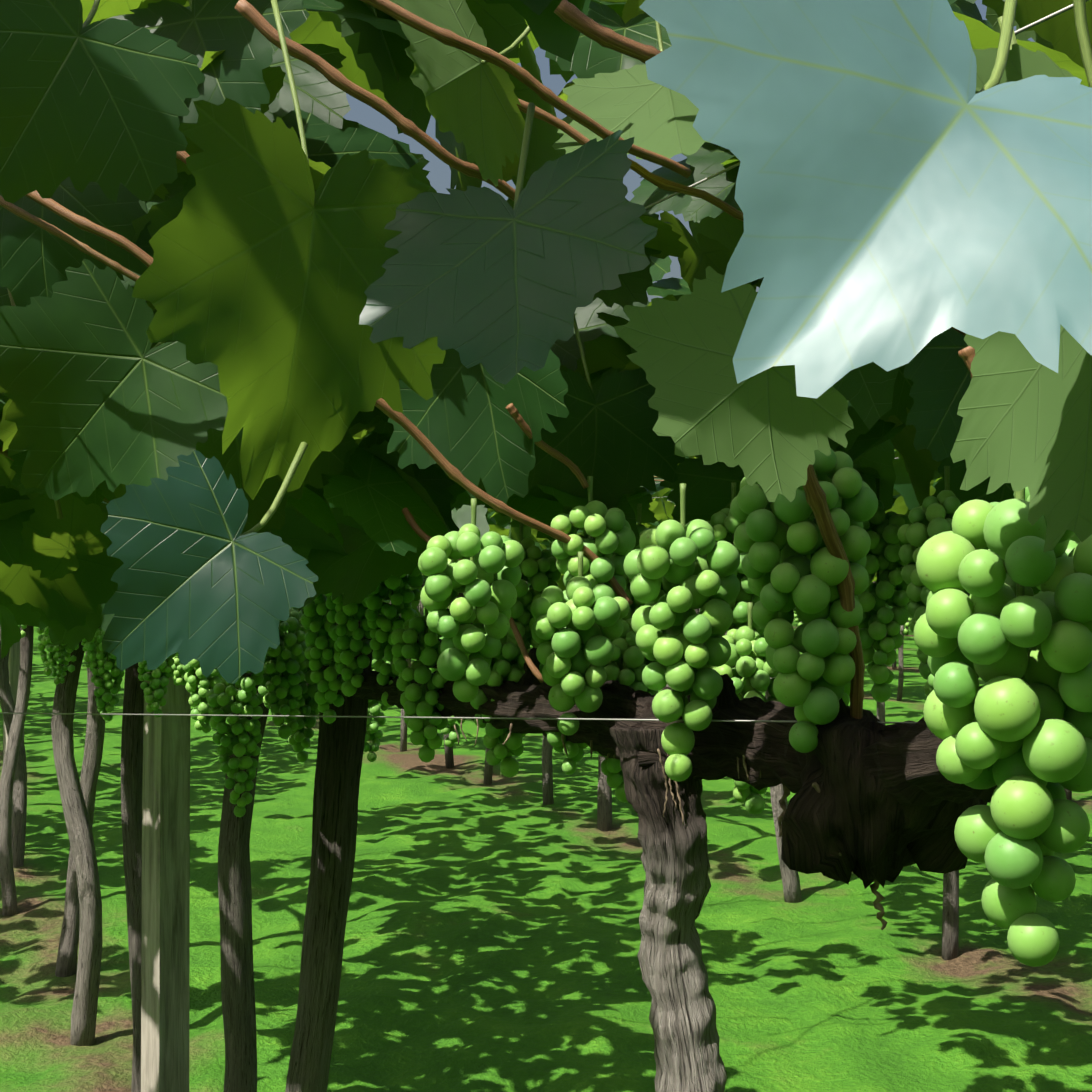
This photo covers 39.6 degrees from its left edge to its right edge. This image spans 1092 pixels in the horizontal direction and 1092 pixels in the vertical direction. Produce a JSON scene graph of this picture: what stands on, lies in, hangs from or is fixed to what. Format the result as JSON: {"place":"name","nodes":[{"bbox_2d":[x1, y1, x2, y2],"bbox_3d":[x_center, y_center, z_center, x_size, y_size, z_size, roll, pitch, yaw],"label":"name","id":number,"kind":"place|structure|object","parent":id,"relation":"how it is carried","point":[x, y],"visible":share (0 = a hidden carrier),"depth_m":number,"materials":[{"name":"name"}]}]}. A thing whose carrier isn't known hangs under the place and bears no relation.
{"place":"outdoors","nodes":[
{"label":"outdoors","id":0,"kind":"place"},
{"bbox_2d":[0,427,1039,658],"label":"canopy leaves","id":1,"kind":"object","parent":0,"point":[13,617],"depth_m":3.32,"materials":[{"name":"green plant"}]},
{"bbox_2d":[0,0,1088,723],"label":"trellis wires","id":2,"kind":"object","parent":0,"point":[1050,16],"visible":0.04,"depth_m":1.30,"materials":[{"name":"silver metal"}]},
{"bbox_2d":[0,607,1091,1091],"bbox_3d":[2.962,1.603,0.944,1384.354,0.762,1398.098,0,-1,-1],"label":"ground","id":3,"kind":"structure","parent":0,"point":[492,939],"depth_m":6.28,"materials":[{"name":"green plant"}]},
{"bbox_2d":[3,641,190,1091],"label":"trellis posts","id":4,"kind":"object","parent":3,"relation":"on","point":[165,957],"visible":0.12,"depth_m":3.67,"materials":[{"name":"grey wood"}]},
{"bbox_2d":[0,578,1071,1091],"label":"vine trunks","id":5,"kind":"object","parent":3,"relation":"on","point":[336,782],"visible":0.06,"depth_m":3.96,"materials":[{"name":"brown plant"}]},
{"bbox_2d":[18,588,912,816],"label":"grape bunches","id":6,"kind":"object","parent":5,"relation":"attached to","point":[280,698],"visible":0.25,"depth_m":2.15,"materials":[{"name":"green food"}]},
{"bbox_2d":[59,605,449,771],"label":"grape cluster stems","id":7,"kind":"object","parent":6,"relation":"on","point":[234,699],"visible":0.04,"depth_m":2.17,"materials":[{"name":"plant"}]},
{"bbox_2d":[384,450,895,603],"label":"distant tree line","id":8,"kind":"object","parent":3,"relation":"on","point":[658,482],"depth_m":61.09,"materials":[{"name":"green plant"}]},
{"bbox_2d":[337,647,1062,1091],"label":"grapevine trunk","id":9,"kind":"object","parent":3,"relation":"on","point":[887,803],"visible":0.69,"depth_m":1.24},
{"bbox_2d":[0,0,974,718],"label":"vine canes","id":10,"kind":"object","parent":9,"relation":"attached to","point":[602,36],"visible":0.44,"depth_m":1.11,"materials":[{"name":"brown wood"}]},
{"bbox_2d":[101,130,657,683],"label":"grape leaves","id":11,"kind":"object","parent":10,"relation":"attached to","point":[497,286],"visible":1,"depth_m":0.80,"materials":[{"name":"green plant"}]},
{"bbox_2d":[0,0,1091,649],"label":"vine leaves","id":12,"kind":"object","parent":10,"relation":"attached to","point":[252,232],"visible":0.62,"depth_m":1.27,"materials":[{"name":"green plant"}]},
{"bbox_2d":[82,0,1091,739],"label":"leaf stems","id":13,"kind":"object","parent":10,"relation":"attached to","point":[1008,40],"visible":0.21,"depth_m":0.88,"materials":[{"name":"green plant"}]},
{"bbox_2d":[86,630,124,720],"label":"grape cluster","id":14,"kind":"object","parent":13,"relation":"attached to","point":[105,689],"visible":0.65,"depth_m":3.26,"materials":[{"name":"green food"}]},
{"bbox_2d":[137,653,175,717],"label":"grape cluster","id":15,"kind":"object","parent":13,"relation":"attached to","point":[156,677],"visible":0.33,"depth_m":2.92,"materials":[{"name":"green food"}]},
{"bbox_2d":[182,659,221,732],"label":"grape cluster","id":16,"kind":"object","parent":13,"relation":"attached to","point":[194,676],"visible":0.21,"depth_m":2.57,"materials":[{"name":"green food"}]},
{"bbox_2d":[235,647,269,702],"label":"grape cluster","id":17,"kind":"object","parent":13,"relation":"attached to","point":[247,683],"visible":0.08,"depth_m":2.08,"materials":[{"name":"green food"}]},
{"bbox_2d":[258,607,302,714],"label":"grape cluster","id":18,"kind":"object","parent":13,"relation":"attached to","point":[262,691],"visible":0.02,"depth_m":2.22,"materials":[{"name":"green food"}]},
{"bbox_2d":[284,630,320,761],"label":"grape cluster","id":19,"kind":"object","parent":13,"relation":"attached to","point":[298,741],"visible":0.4,"depth_m":2.27,"materials":[{"name":"green food"}]},
{"bbox_2d":[301,593,358,723],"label":"grape cluster","id":20,"kind":"object","parent":13,"relation":"attached to","point":[319,653],"visible":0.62,"depth_m":2.02,"materials":[{"name":"green food"}]},
{"bbox_2d":[325,592,382,696],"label":"grape cluster","id":21,"kind":"object","parent":13,"relation":"attached to","point":[349,667],"visible":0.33,"depth_m":1.96,"materials":[{"name":"green food"}]},
{"bbox_2d":[364,566,423,706],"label":"grape cluster","id":22,"kind":"object","parent":13,"relation":"attached to","point":[387,621],"visible":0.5,"depth_m":1.87,"materials":[{"name":"green food"}]},
{"bbox_2d":[391,615,447,762],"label":"grape cluster","id":23,"kind":"object","parent":13,"relation":"attached to","point":[416,700],"visible":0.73,"depth_m":1.69,"materials":[{"name":"green food"}]},
{"bbox_2d":[418,524,524,701],"bbox_3d":[-0.063,0.056,1.262,0.090,0.149,0.091,0,-1,-1],"label":"grape cluster","id":24,"kind":"object","parent":13,"relation":"attached to","point":[485,604],"visible":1,"depth_m":1.25,"materials":[{"name":"green food"}]},
{"bbox_2d":[466,634,531,777],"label":"grape cluster","id":25,"kind":"object","parent":13,"relation":"attached to","point":[504,664],"visible":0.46,"depth_m":1.57,"materials":[{"name":"green food"}]},
{"bbox_2d":[493,537,560,680],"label":"grape cluster","id":26,"kind":"object","parent":13,"relation":"attached to","point":[541,574],"visible":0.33,"depth_m":1.59,"materials":[{"name":"green food"}]},
{"bbox_2d":[484,0,590,61],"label":"canopy leaves","id":27,"kind":"object","parent":13,"relation":"attached to","point":[554,33],"visible":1,"depth_m":0.84,"materials":[{"name":"green plant"}]},
{"bbox_2d":[546,732,587,774],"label":"grape cluster","id":28,"kind":"object","parent":13,"relation":"attached to","point":[575,751],"visible":0.52,"depth_m":1.44,"materials":[{"name":"green food"}]},
{"bbox_2d":[530,576,629,734],"bbox_3d":[0.029,0.094,1.292,0.084,0.136,0.078,0,-1,-1],"label":"grape cluster","id":29,"kind":"object","parent":13,"relation":"attached to","point":[571,659],"visible":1,"depth_m":1.27,"materials":[{"name":"green food"}]},
{"bbox_2d":[551,500,635,635],"bbox_3d":[0.041,0.022,1.333,0.075,0.123,0.082,0,-1,-1],"label":"grape cluster","id":30,"kind":"object","parent":13,"relation":"attached to","point":[610,531],"visible":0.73,"depth_m":1.31,"materials":[{"name":"green food"}]},
{"bbox_2d":[596,619,657,802],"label":"grape cluster","id":31,"kind":"object","parent":13,"relation":"attached to","point":[636,662],"visible":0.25,"depth_m":1.47,"materials":[{"name":"green food"}]},
{"bbox_2d":[611,524,668,669],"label":"grape cluster","id":32,"kind":"object","parent":13,"relation":"attached to","point":[635,605],"visible":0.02,"depth_m":1.52,"materials":[{"name":"green food"}]},
{"bbox_2d":[623,519,739,781],"bbox_3d":[0.107,0.082,1.195,0.091,0.207,0.090,0,-1,-1],"label":"grape cluster","id":33,"kind":"object","parent":13,"relation":"attached to","point":[693,564],"visible":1,"depth_m":1.17,"materials":[{"name":"green food"}]},
{"bbox_2d":[700,508,764,667],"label":"grape cluster","id":34,"kind":"object","parent":13,"relation":"attached to","point":[723,522],"visible":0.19,"depth_m":1.47,"materials":[{"name":"green food"}]},
{"bbox_2d":[711,626,785,814],"bbox_3d":[0.191,0.162,1.415,0.082,0.176,0.083,0,-1,-1],"label":"grape cluster","id":35,"kind":"object","parent":13,"relation":"attached to","point":[751,672],"visible":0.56,"depth_m":1.39,"materials":[{"name":"green food"}]},
{"bbox_2d":[730,448,877,752],"bbox_3d":[0.186,0.036,1.094,0.103,0.227,0.104,0,-1,-1],"label":"grape cluster","id":36,"kind":"object","parent":13,"relation":"attached to","point":[810,682],"visible":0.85,"depth_m":1.07,"materials":[{"name":"green food"}]},
{"bbox_2d":[823,583,871,705],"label":"grape cluster","id":37,"kind":"object","parent":13,"relation":"attached to","point":[845,697],"visible":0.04,"depth_m":1.73,"materials":[{"name":"green food"}]},
{"bbox_2d":[639,0,1091,397],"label":"vine leaf","id":38,"kind":"object","parent":13,"relation":"attached to","point":[905,194],"visible":1,"depth_m":0.42,"materials":[{"name":"green plant"}]},
{"bbox_2d":[858,500,914,702],"bbox_3d":[0.349,0.058,1.597,0.081,0.214,0.084,0,-1,-1],"label":"grape cluster","id":39,"kind":"object","parent":13,"relation":"attached to","point":[881,527],"visible":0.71,"depth_m":1.58,"materials":[{"name":"green food"}]},
{"bbox_2d":[897,490,988,696],"bbox_3d":[0.357,0.053,1.347,0.085,0.207,0.087,0,-1,-1],"label":"grape cluster","id":40,"kind":"object","parent":13,"relation":"attached to","point":[927,520],"visible":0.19,"depth_m":1.34,"materials":[{"name":"green food"}]},
{"bbox_2d":[913,499,1091,966],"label":"grape cluster","id":41,"kind":"object","parent":13,"relation":"attached to","point":[1017,740],"visible":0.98,"depth_m":0.62,"materials":[{"name":"green food"}]},
{"bbox_2d":[1013,486,1080,592],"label":"grape cluster","id":42,"kind":"object","parent":13,"relation":"attached to","point":[1074,541],"depth_m":0.79,"materials":[{"name":"green food"}]},
{"bbox_2d":[454,719,886,929],"bbox_3d":[0.076,0.211,1.260,0.082,0.147,0.536,1,-1,-45],"label":"vine twine and bark strips","id":43,"kind":"object","parent":9,"relation":"attached to","point":[874,886],"visible":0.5,"depth_m":1.21,"materials":[{"name":"brown plant"}]},
{"bbox_2d":[383,479,909,600],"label":"canopy leaves","id":44,"kind":"object","parent":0,"point":[504,521],"visible":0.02,"depth_m":8.79,"materials":[{"name":"green plant"}]},
{"bbox_2d":[343,0,1034,301],"label":"sky","id":45,"kind":"structure","parent":0,"point":[439,176],"materials":[{"name":"blue"}]}
]}

